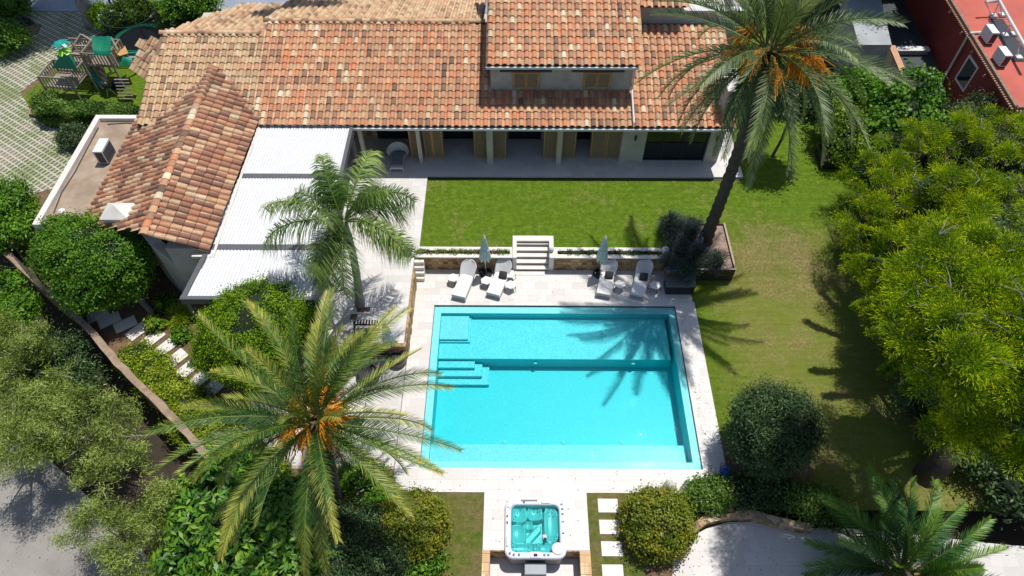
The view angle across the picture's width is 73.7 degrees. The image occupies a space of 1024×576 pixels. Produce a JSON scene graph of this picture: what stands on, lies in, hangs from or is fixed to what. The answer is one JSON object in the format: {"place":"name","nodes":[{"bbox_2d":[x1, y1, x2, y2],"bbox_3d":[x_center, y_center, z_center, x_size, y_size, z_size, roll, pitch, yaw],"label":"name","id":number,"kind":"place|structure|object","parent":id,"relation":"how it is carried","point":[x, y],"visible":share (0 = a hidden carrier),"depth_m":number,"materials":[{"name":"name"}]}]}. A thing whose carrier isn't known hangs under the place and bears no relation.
{"place":"outdoors","nodes":[
{"label":"outdoors","id":0,"kind":"place"},
{"bbox_2d":[0,12,105,193],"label":"driveway","id":1,"kind":"structure","parent":0,"point":[29,150],"depth_m":42.18,"materials":[{"name":"green concrete"}]},
{"bbox_2d":[0,415,156,575],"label":"road","id":2,"kind":"structure","parent":0,"point":[28,507],"depth_m":28.07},
{"bbox_2d":[0,375,71,483],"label":"feathery tree","id":3,"kind":"object","parent":2,"relation":"on","point":[20,420],"visible":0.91,"depth_m":26.66,"materials":[{"name":"green plant"}]},
{"bbox_2d":[43,471,195,575],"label":"feathery tree","id":4,"kind":"object","parent":2,"relation":"on","point":[143,529],"visible":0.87,"depth_m":24.93,"materials":[{"name":"green plant"}]},
{"bbox_2d":[22,42,145,106],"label":"play lawn","id":5,"kind":"structure","parent":0,"point":[85,89],"depth_m":43.49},
{"bbox_2d":[36,34,136,99],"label":"playset","id":6,"kind":"object","parent":5,"relation":"on","point":[94,56],"visible":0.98,"depth_m":41.90,"materials":[{"name":"brown wood"}]},
{"bbox_2d":[99,0,164,56],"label":"trampoline","id":7,"kind":"object","parent":5,"relation":"on","point":[125,24],"visible":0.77,"depth_m":44.91,"materials":[{"name":"fabric"}]},
{"bbox_2d":[9,13,486,575],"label":"garden soil","id":8,"kind":"structure","parent":0,"point":[111,337],"depth_m":32.89,"materials":[{"name":"soil"}]},
{"bbox_2d":[0,14,35,65],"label":"garden bush","id":9,"kind":"object","parent":8,"relation":"on","point":[12,37],"visible":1,"depth_m":44.98,"materials":[{"name":"green plant"}]},
{"bbox_2d":[0,173,44,261],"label":"hibiscus tree","id":10,"kind":"object","parent":8,"relation":"on","point":[18,211],"visible":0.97,"depth_m":34.30,"materials":[{"name":"green plant"}]},
{"bbox_2d":[0,0,44,21],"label":"garden bush","id":11,"kind":"object","parent":8,"relation":"on","point":[13,7],"visible":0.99,"depth_m":47.72,"materials":[{"name":"green plant"}]},
{"bbox_2d":[25,86,67,116],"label":"pale bush","id":12,"kind":"object","parent":8,"relation":"on","point":[42,97],"visible":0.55,"depth_m":41.04,"materials":[{"name":"green plant"}]},
{"bbox_2d":[45,120,88,148],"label":"dark bush","id":13,"kind":"object","parent":8,"relation":"on","point":[71,134],"visible":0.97,"depth_m":39.61,"materials":[{"name":"green plant"}]},
{"bbox_2d":[74,0,98,28],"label":"leaning trunk tree","id":14,"kind":"object","parent":8,"relation":"on","point":[83,6],"visible":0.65,"depth_m":47.00,"materials":[{"name":"grey plant"}]},
{"bbox_2d":[35,98,139,128],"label":"clipped hedge","id":15,"kind":"object","parent":8,"relation":"on","point":[55,112],"visible":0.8,"depth_m":40.60,"materials":[{"name":"green plant"}]},
{"bbox_2d":[22,207,163,319],"bbox_3d":[-19.450,-1.164,31.907,6.690,4.970,5.780,0,53,0],"label":"laurel tree","id":16,"kind":"object","parent":8,"relation":"on","point":[84,264],"visible":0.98,"depth_m":30.53,"materials":[{"name":"green plant"}]},
{"bbox_2d":[113,315,137,333],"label":"path slab","id":17,"kind":"structure","parent":8,"relation":"on","point":[125,324],"depth_m":32.56,"materials":[{"name":"stone"}]},
{"bbox_2d":[89,2,182,32],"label":"bush","id":18,"kind":"object","parent":8,"relation":"on","point":[168,24],"visible":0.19,"depth_m":46.35,"materials":[{"name":"green plant"}]},
{"bbox_2d":[141,313,167,334],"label":"garden plant","id":19,"kind":"object","parent":8,"relation":"on","point":[153,324],"visible":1,"depth_m":32.07,"materials":[{"name":"green plant"}]},
{"bbox_2d":[150,290,177,319],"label":"garden plant","id":20,"kind":"object","parent":8,"relation":"on","point":[163,301],"visible":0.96,"depth_m":32.84,"materials":[{"name":"green plant"}]},
{"bbox_2d":[162,301,193,333],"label":"garden plant","id":21,"kind":"object","parent":8,"relation":"on","point":[180,317],"visible":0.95,"depth_m":32.38,"materials":[{"name":"green plant"}]},
{"bbox_2d":[167,323,194,344],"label":"garden plant","id":22,"kind":"object","parent":8,"relation":"on","point":[180,334],"visible":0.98,"depth_m":31.80,"materials":[{"name":"green plant"}]},
{"bbox_2d":[153,0,227,23],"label":"street tree","id":23,"kind":"object","parent":8,"relation":"on","point":[190,10],"visible":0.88,"depth_m":45.40,"materials":[{"name":"green plant"}]},
{"bbox_2d":[105,334,295,475],"bbox_3d":[-13.854,5.405,29.700,11.297,1.520,3.505,29,58,20],"label":"groundcover","id":24,"kind":"object","parent":8,"relation":"on","point":[165,383],"visible":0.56,"depth_m":30.10,"materials":[{"name":"green plant"}]},
{"bbox_2d":[146,443,339,575],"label":"magnolia","id":25,"kind":"object","parent":8,"relation":"on","point":[266,546],"visible":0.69,"depth_m":23.90,"materials":[{"name":"green plant"}]},
{"bbox_2d":[179,270,332,402],"bbox_3d":[-10.840,2.080,29.363,6.308,5.032,5.026,-38,62,-25],"label":"mounded tree","id":26,"kind":"object","parent":8,"relation":"on","point":[230,315],"visible":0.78,"depth_m":28.06,"materials":[{"name":"green plant"}]},
{"bbox_2d":[179,124,360,335],"bbox_3d":[-11.122,-2.837,33.653,5.680,3.940,11.280,0,53,0],"label":"pergola","id":27,"kind":"object","parent":8,"relation":"on","point":[280,160],"visible":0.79,"depth_m":31.71,"materials":[{"name":"white paint"}]},
{"bbox_2d":[137,286,463,575],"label":"date palm","id":28,"kind":"object","parent":8,"relation":"on","point":[319,433],"visible":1,"depth_m":21.92,"materials":[{"name":"green plant"}]},
{"bbox_2d":[291,491,417,575],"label":"myrtle tree","id":29,"kind":"object","parent":8,"relation":"on","point":[360,550],"visible":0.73,"depth_m":24.50,"materials":[{"name":"green plant"}]},
{"bbox_2d":[337,452,396,512],"bbox_3d":[-5.776,7.973,27.513,2.715,1.697,3.587,-32,59,-22],"label":"flower bush","id":30,"kind":"object","parent":8,"relation":"on","point":[359,481],"visible":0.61,"depth_m":27.22,"materials":[{"name":"green plant"}]},
{"bbox_2d":[32,0,743,292],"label":"villa","id":31,"kind":"object","parent":8,"relation":"on","point":[560,77],"visible":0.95,"depth_m":35.89,"materials":[{"name":"tile"}]},
{"bbox_2d":[92,138,115,163],"bbox_3d":[-20.844,-6.978,34.915,0.503,0.862,1.047,0,53,0],"label":"air conditioner","id":32,"kind":"object","parent":31,"relation":"on","point":[103,151],"visible":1,"depth_m":34.69,"materials":[{"name":"white paint"}]},
{"bbox_2d":[377,131,408,138],"bbox_3d":[-6.775,-9.333,38.284,1.824,2.350,0.120,0,53,0],"label":"glass door","id":33,"kind":"structure","parent":31,"relation":"in","point":[381,134],"depth_m":39.01,"materials":[{"name":"black"}]},
{"bbox_2d":[443,131,473,138],"bbox_3d":[-3.034,-9.315,38.270,1.732,2.350,0.120,0,53,0],"label":"glass door","id":34,"kind":"structure","parent":31,"relation":"in","point":[447,134],"depth_m":38.98,"materials":[{"name":"black"}]},
{"bbox_2d":[508,131,540,138],"bbox_3d":[0.721,-9.296,38.256,1.855,2.350,0.120,0,53,0],"label":"glass door","id":35,"kind":"structure","parent":31,"relation":"in","point":[511,134],"depth_m":38.95,"materials":[{"name":"black"}]},
{"bbox_2d":[513,72,539,87],"bbox_3d":[0.731,-10.860,35.609,1.392,1.071,0.145,0,53,0],"label":"window","id":36,"kind":"structure","parent":31,"relation":"in","point":[520,79],"depth_m":35.55,"materials":[{"name":"brown wood"}]},
{"bbox_2d":[582,72,611,87],"bbox_3d":[4.441,-10.852,35.582,1.446,1.070,0.145,0,53,0],"label":"window","id":37,"kind":"structure","parent":31,"relation":"in","point":[590,79],"depth_m":35.53,"materials":[{"name":"brown wood"}]},
{"bbox_2d":[642,132,710,159],"bbox_3d":[8.926,-7.925,37.119,3.380,2.500,0.100,0,53,0],"label":"glass door","id":38,"kind":"structure","parent":31,"relation":"in","point":[659,145],"depth_m":37.36,"materials":[{"name":"black"}]},
{"bbox_2d":[375,481,457,567],"bbox_3d":[-3.753,9.149,26.309,3.302,2.641,3.275,0,53,0],"label":"ball shrub","id":39,"kind":"object","parent":8,"relation":"on","point":[430,526],"visible":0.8,"depth_m":25.56,"materials":[{"name":"green plant"}]},
{"bbox_2d":[396,547,453,575],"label":"underplanting","id":40,"kind":"object","parent":8,"relation":"on","point":[429,567],"visible":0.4,"depth_m":25.52,"materials":[{"name":"green plant"}]},
{"bbox_2d":[25,0,486,12],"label":"street","id":41,"kind":"structure","parent":0,"point":[55,6],"depth_m":49.60,"materials":[{"name":"asphalt"}]},
{"bbox_2d":[247,358,406,466],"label":"deck","id":42,"kind":"structure","parent":0,"point":[395,402],"depth_m":29.91,"materials":[{"name":"stone"}]},
{"bbox_2d":[356,359,379,384],"bbox_3d":[-6.457,3.779,30.625,1.119,0.670,1.112,0,53,0],"label":"wicker seat","id":43,"kind":"object","parent":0,"point":[361,374],"visible":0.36,"depth_m":30.50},
{"bbox_2d":[0,0,1023,575],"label":"ground","id":44,"kind":"structure","parent":0,"point":[1008,534],"depth_m":29.90,"materials":[{"name":"soil"}]},
{"bbox_2d":[0,265,51,333],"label":"leafy tree","id":45,"kind":"object","parent":44,"relation":"on","point":[10,284],"visible":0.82,"depth_m":32.34,"materials":[{"name":"green plant"}]},
{"bbox_2d":[0,305,80,415],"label":"feathery tree","id":46,"kind":"object","parent":44,"relation":"on","point":[24,349],"visible":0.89,"depth_m":28.88,"materials":[{"name":"green plant"}]},
{"bbox_2d":[7,318,115,410],"bbox_3d":[-20.230,3.697,30.886,5.241,3.193,4.936,0,53,0],"label":"dark tree","id":47,"kind":"object","parent":44,"relation":"on","point":[82,373],"visible":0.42,"depth_m":30.49,"materials":[{"name":"green plant"}]},
{"bbox_2d":[16,374,156,492],"bbox_3d":[-16.551,6.461,27.902,6.045,4.712,4.797,0,53,0],"label":"feathery tree","id":48,"kind":"object","parent":44,"relation":"on","point":[67,407],"visible":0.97,"depth_m":27.07,"materials":[{"name":"green plant"}]},
{"bbox_2d":[0,246,220,465],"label":"boundary wall","id":49,"kind":"structure","parent":44,"relation":"on","point":[131,377],"depth_m":30.80,"materials":[{"name":"stone"}]},
{"bbox_2d":[434,492,483,575],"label":"grass strip","id":50,"kind":"object","parent":44,"relation":"on","point":[465,542],"depth_m":26.61,"materials":[{"name":"plant"}]},
{"bbox_2d":[578,551,591,575],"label":"wing wall","id":51,"kind":"structure","parent":44,"relation":"on","point":[584,561],"depth_m":25.96,"materials":[{"name":"stone"}]},
{"bbox_2d":[645,439,816,575],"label":"shrub bed","id":52,"kind":"object","parent":44,"relation":"on","point":[651,570],"visible":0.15,"depth_m":28.03,"materials":[{"name":"soil"}]},
{"bbox_2d":[676,468,737,520],"bbox_3d":[7.923,8.221,27.250,2.707,1.558,2.066,0,53,0],"label":"bush","id":53,"kind":"object","parent":52,"relation":"on","point":[705,495],"visible":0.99,"depth_m":27.04,"materials":[{"name":"green plant"}]},
{"bbox_2d":[714,463,805,525],"bbox_3d":[9.963,8.296,27.468,3.917,1.425,2.469,0,53,0],"label":"bush","id":54,"kind":"object","parent":52,"relation":"on","point":[752,491],"visible":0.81,"depth_m":27.17,"materials":[{"name":"green plant"}]},
{"bbox_2d":[775,473,854,541],"bbox_3d":[11.899,8.446,26.990,3.014,1.718,2.369,19,55,14],"label":"bush","id":55,"kind":"object","parent":52,"relation":"on","point":[808,502],"visible":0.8,"depth_m":26.70,"materials":[{"name":"green plant"}]},
{"bbox_2d":[821,0,942,92],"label":"lane","id":56,"kind":"structure","parent":44,"relation":"on","point":[909,35],"depth_m":46.38,"materials":[{"name":"asphalt"}]},
{"bbox_2d":[827,0,891,74],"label":"garden outbuilding","id":57,"kind":"structure","parent":56,"relation":"on","point":[875,41],"depth_m":43.54,"materials":[{"name":"concrete"}]},
{"bbox_2d":[882,45,904,88],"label":"party wall","id":58,"kind":"structure","parent":56,"relation":"on","point":[893,55],"depth_m":43.11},
{"bbox_2d":[896,46,930,54],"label":"concrete wall","id":59,"kind":"structure","parent":56,"relation":"on","point":[913,50],"depth_m":44.70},
{"bbox_2d":[801,465,1009,575],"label":"young date palm","id":60,"kind":"object","parent":44,"relation":"on","point":[947,561],"visible":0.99,"depth_m":25.20,"materials":[{"name":"green plant"}]},
{"bbox_2d":[904,0,1023,172],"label":"red house","id":61,"kind":"structure","parent":44,"relation":"on","point":[962,53],"depth_m":41.81,"materials":[{"name":"paint"}]},
{"bbox_2d":[955,54,978,91],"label":"window","id":62,"kind":"structure","parent":61,"relation":"in","point":[969,68],"depth_m":41.02,"materials":[{"name":"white glass"}]},
{"bbox_2d":[979,24,999,44],"bbox_3d":[28.045,-14.882,40.093,0.461,0.788,0.957,0,53,0],"label":"air conditioner","id":63,"kind":"object","parent":61,"relation":"on","point":[989,34],"visible":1,"depth_m":39.92,"materials":[{"name":"white paint"}]},
{"bbox_2d":[991,46,1012,66],"bbox_3d":[27.813,-13.113,38.748,0.461,0.788,0.957,0,53,0],"label":"air conditioner","id":64,"kind":"object","parent":61,"relation":"on","point":[1002,56],"visible":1,"depth_m":38.55,"materials":[{"name":"white paint"}]},
{"bbox_2d":[984,0,1023,59],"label":"roof duct","id":65,"kind":"object","parent":61,"relation":"on","point":[1015,32],"visible":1,"depth_m":40.53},
{"bbox_2d":[988,19,1023,61],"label":"roof light panel","id":66,"kind":"object","parent":61,"relation":"on","point":[1010,42],"visible":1,"depth_m":40.36,"materials":[{"name":"glass"}]},
{"bbox_2d":[317,133,742,343],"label":"terrace","id":67,"kind":"structure","parent":0,"point":[386,283],"depth_m":37.44,"materials":[{"name":"stone"}]},
{"bbox_2d":[348,297,374,313],"bbox_3d":[-7.061,0.819,32.042,1.150,0.018,1.000,0,53,0],"label":"planter","id":68,"kind":"object","parent":67,"relation":"on","point":[369,301],"visible":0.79,"depth_m":32.03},
{"bbox_2d":[256,148,423,308],"bbox_3d":[-6.701,-1.773,29.155,6.576,7.791,6.473,32,59,22],"label":"queen palm","id":69,"kind":"object","parent":68,"relation":"on","point":[333,196],"visible":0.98,"depth_m":27.17,"materials":[{"name":"green plant"}]},
{"bbox_2d":[386,141,408,172],"bbox_3d":[-6.307,-7.214,37.583,1.233,0.916,1.548,0,53,0],"label":"daybed chair","id":70,"kind":"object","parent":67,"relation":"on","point":[397,161],"visible":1,"depth_m":37.67,"materials":[{"name":"white wicker"}]},
{"bbox_2d":[428,177,741,180],"bbox_3d":[3.982,-5.848,37.487,17.170,0.400,0.140,0,53,0],"label":"terrace step edge","id":71,"kind":"object","parent":67,"relation":"attached to","point":[713,179],"visible":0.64,"depth_m":37.34,"materials":[{"name":"stone"}]},
{"bbox_2d":[490,558,578,575],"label":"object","id":72,"kind":"structure","parent":0,"point":[505,567],"depth_m":26.71,"materials":[{"name":"stone"}]},
{"bbox_2d":[505,499,565,564],"bbox_3d":[0.908,9.653,27.025,2.370,1.090,2.300,0,53,0],"label":"hot tub","id":73,"kind":"object","parent":72,"relation":"on","point":[523,517],"visible":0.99,"depth_m":26.87,"materials":[{"name":"plastic"}]},
{"bbox_2d":[524,563,546,575],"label":"tub steps","id":74,"kind":"structure","parent":72,"relation":"on","point":[534,569],"depth_m":26.11,"materials":[{"name":"plastic"}]},
{"bbox_2d":[394,269,725,550],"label":"pool deck","id":75,"kind":"structure","parent":0,"point":[562,288],"depth_m":29.67,"materials":[{"name":"stone"}]},
{"bbox_2d":[295,269,416,357],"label":"side retaining wall","id":76,"kind":"structure","parent":75,"relation":"on","point":[405,346],"depth_m":31.35,"materials":[{"name":"stone"}]},
{"bbox_2d":[414,247,511,268],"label":"retaining wall","id":77,"kind":"structure","parent":75,"relation":"on","point":[441,261],"depth_m":34.13,"materials":[{"name":"stone"}]},
{"bbox_2d":[413,247,509,255],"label":"trough flowers","id":78,"kind":"object","parent":77,"relation":"on","point":[451,251],"visible":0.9,"depth_m":33.97,"materials":[{"name":"green plant"}]},
{"bbox_2d":[451,258,476,301],"bbox_3d":[-2.336,-0.431,33.668,0.843,0.925,2.035,13,54,10],"label":"sun lounger","id":79,"kind":"object","parent":75,"relation":"on","point":[468,267],"visible":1,"depth_m":33.81,"materials":[{"name":"white fabric"}]},
{"bbox_2d":[478,235,491,277],"bbox_3d":[-1.320,-1.610,33.312,0.654,2.915,0.654,-31,59,-21],"label":"parasol","id":80,"kind":"object","parent":75,"relation":"on","point":[484,255],"visible":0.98,"depth_m":33.22,"materials":[{"name":"white fabric"}]},
{"bbox_2d":[486,258,511,299],"bbox_3d":[-0.615,-0.524,33.739,0.843,0.925,2.035,15,54,11],"label":"sun lounger","id":81,"kind":"object","parent":75,"relation":"on","point":[496,286],"visible":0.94,"depth_m":33.77,"materials":[{"name":"white fabric"}]},
{"bbox_2d":[512,236,553,274],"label":"garden steps","id":82,"kind":"structure","parent":75,"relation":"on","point":[531,253],"depth_m":34.54,"materials":[{"name":"stone"}]},
{"bbox_2d":[420,305,702,469],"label":"swimming pool","id":83,"kind":"structure","parent":75,"relation":"in","point":[570,387],"depth_m":31.79,"materials":[{"name":"liquid"}]},
{"bbox_2d":[592,235,607,278],"bbox_3d":[4.414,-1.583,33.291,0.654,2.915,0.654,25,57,18],"label":"parasol","id":84,"kind":"object","parent":75,"relation":"on","point":[602,255],"visible":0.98,"depth_m":33.11,"materials":[{"name":"grey fabric"}]},
{"bbox_2d":[595,259,617,299],"bbox_3d":[4.693,-0.540,33.751,0.843,0.925,2.035,11,54,9],"label":"sun lounger","id":85,"kind":"object","parent":75,"relation":"on","point":[604,287],"visible":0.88,"depth_m":33.77,"materials":[{"name":"white fabric"}]},
{"bbox_2d":[629,259,653,300],"bbox_3d":[6.414,-0.500,33.721,0.843,0.925,2.035,15,54,11],"label":"sun lounger","id":86,"kind":"object","parent":75,"relation":"on","point":[639,288],"visible":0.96,"depth_m":33.81,"materials":[{"name":"white fabric"}]},
{"bbox_2d":[663,274,696,294],"bbox_3d":[8.230,-0.159,33.601,1.450,0.700,0.770,0,53,0],"label":"storage box","id":87,"kind":"object","parent":75,"relation":"on","point":[674,284],"visible":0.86,"depth_m":33.34,"materials":[{"name":"black plastic"}]},
{"bbox_2d":[587,493,733,575],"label":"side lawn","id":88,"kind":"structure","parent":0,"point":[628,561],"depth_m":26.47,"materials":[{"name":"plant"}]},
{"bbox_2d":[598,499,618,512],"bbox_3d":[3.839,8.708,27.309,0.800,0.042,0.560,0,53,0],"label":"stepping stone","id":89,"kind":"object","parent":88,"relation":"on","point":[607,506],"visible":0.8,"depth_m":27.27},
{"bbox_2d":[599,520,619,533],"bbox_3d":[3.830,9.382,26.797,0.800,0.042,0.560,0,53,0],"label":"stepping stone","id":90,"kind":"object","parent":88,"relation":"on","point":[604,525],"visible":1,"depth_m":26.79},
{"bbox_2d":[601,541,622,556],"bbox_3d":[3.840,10.047,26.291,0.800,0.042,0.560,0,53,0],"label":"stepping stone","id":91,"kind":"object","parent":88,"relation":"on","point":[611,548],"visible":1,"depth_m":26.28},
{"bbox_2d":[602,564,623,575],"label":"stepping stone","id":92,"kind":"object","parent":88,"relation":"on","point":[611,570],"visible":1,"depth_m":25.79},
{"bbox_2d":[609,479,702,572],"bbox_3d":[5.598,9.200,26.247,3.637,2.965,3.388,0,53,0],"label":"ball shrub","id":93,"kind":"object","parent":88,"relation":"on","point":[657,526],"visible":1,"depth_m":25.56,"materials":[{"name":"green plant"}]},
{"bbox_2d":[420,0,1014,510],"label":"lawn","id":94,"kind":"structure","parent":0,"point":[776,308],"depth_m":34.21,"materials":[{"name":"plant"}]},
{"bbox_2d":[554,247,663,269],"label":"retaining wall","id":95,"kind":"structure","parent":94,"relation":"on","point":[578,262],"depth_m":34.13,"materials":[{"name":"stone"}]},
{"bbox_2d":[556,247,660,256],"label":"trough flowers","id":96,"kind":"object","parent":95,"relation":"in","point":[617,252],"visible":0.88,"depth_m":33.94,"materials":[{"name":"green plant"}]},
{"bbox_2d":[668,223,736,280],"bbox_3d":[9.457,-1.801,34.667,3.020,1.090,3.090,0,53,0],"label":"planter","id":97,"kind":"object","parent":94,"relation":"on","point":[721,239],"visible":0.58,"depth_m":33.95,"materials":[{"name":"stone"}]},
{"bbox_2d":[654,207,732,281],"bbox_3d":[8.880,-2.189,33.904,4.058,1.915,4.645,0,53,0],"label":"shrub","id":98,"kind":"object","parent":97,"relation":"in","point":[683,243],"visible":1,"depth_m":33.54,"materials":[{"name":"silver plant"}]},
{"bbox_2d":[634,0,916,246],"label":"date palm","id":99,"kind":"object","parent":97,"relation":"in","point":[762,71],"visible":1,"depth_m":25.32,"materials":[{"name":"green plant"}]},
{"bbox_2d":[716,372,839,490],"bbox_3d":[10.356,5.647,27.037,4.510,4.415,4.818,0,53,0],"label":"round tree","id":100,"kind":"object","parent":94,"relation":"on","point":[774,431],"visible":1,"depth_m":26.13,"materials":[{"name":"green plant"}]},
{"bbox_2d":[767,74,837,156],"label":"ball tree","id":101,"kind":"object","parent":94,"relation":"on","point":[810,114],"visible":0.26,"depth_m":34.45,"materials":[{"name":"green plant"}]},
{"bbox_2d":[814,144,853,169],"bbox_3d":[17.891,-7.217,38.088,1.600,0.900,1.400,0,53,0],"label":"black planter","id":102,"kind":"object","parent":94,"relation":"on","point":[818,155],"visible":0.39,"depth_m":37.74,"materials":[{"name":"plastic"}]},
{"bbox_2d":[810,93,883,174],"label":"citrus tree","id":103,"kind":"object","parent":94,"relation":"on","point":[842,150],"visible":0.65,"depth_m":36.87,"materials":[{"name":"green plant"}]},
{"bbox_2d":[824,64,885,112],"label":"shade tree","id":104,"kind":"object","parent":94,"relation":"on","point":[868,81],"visible":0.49,"depth_m":39.46,"materials":[{"name":"green plant"}]},
{"bbox_2d":[845,60,962,171],"bbox_3d":[21.623,-9.233,38.201,7.782,4.648,8.208,0,53,0],"label":"fig tree","id":105,"kind":"object","parent":94,"relation":"on","point":[918,103],"visible":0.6,"depth_m":37.40,"materials":[{"name":"green plant"}]},
{"bbox_2d":[829,102,1023,488],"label":"pine tree","id":106,"kind":"object","parent":94,"relation":"on","point":[948,311],"visible":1,"depth_m":21.21,"materials":[{"name":"green plant"}]},
{"bbox_2d":[880,339,1023,498],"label":"understorey tree","id":107,"kind":"object","parent":94,"relation":"on","point":[917,410],"visible":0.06,"depth_m":28.23,"materials":[{"name":"green plant"}]},
{"bbox_2d":[919,86,1004,177],"bbox_3d":[24.403,-8.407,38.020,9.533,3.953,4.818,-38,62,-25],"label":"olive tree","id":108,"kind":"object","parent":94,"relation":"on","point":[971,103],"visible":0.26,"depth_m":38.02,"materials":[{"name":"green plant"}]},
{"bbox_2d":[953,155,1023,530],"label":"side evergreen","id":109,"kind":"object","parent":94,"relation":"on","point":[1008,496],"visible":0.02,"depth_m":26.31,"materials":[{"name":"green plant"}]},
{"bbox_2d":[672,522,1023,575],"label":"patio","id":110,"kind":"structure","parent":0,"point":[745,550],"depth_m":26.64,"materials":[{"name":"concrete"}]},
{"bbox_2d":[694,510,812,534],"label":"curved wall","id":111,"kind":"structure","parent":110,"relation":"on","point":[765,519],"depth_m":27.09,"materials":[{"name":"stone"}]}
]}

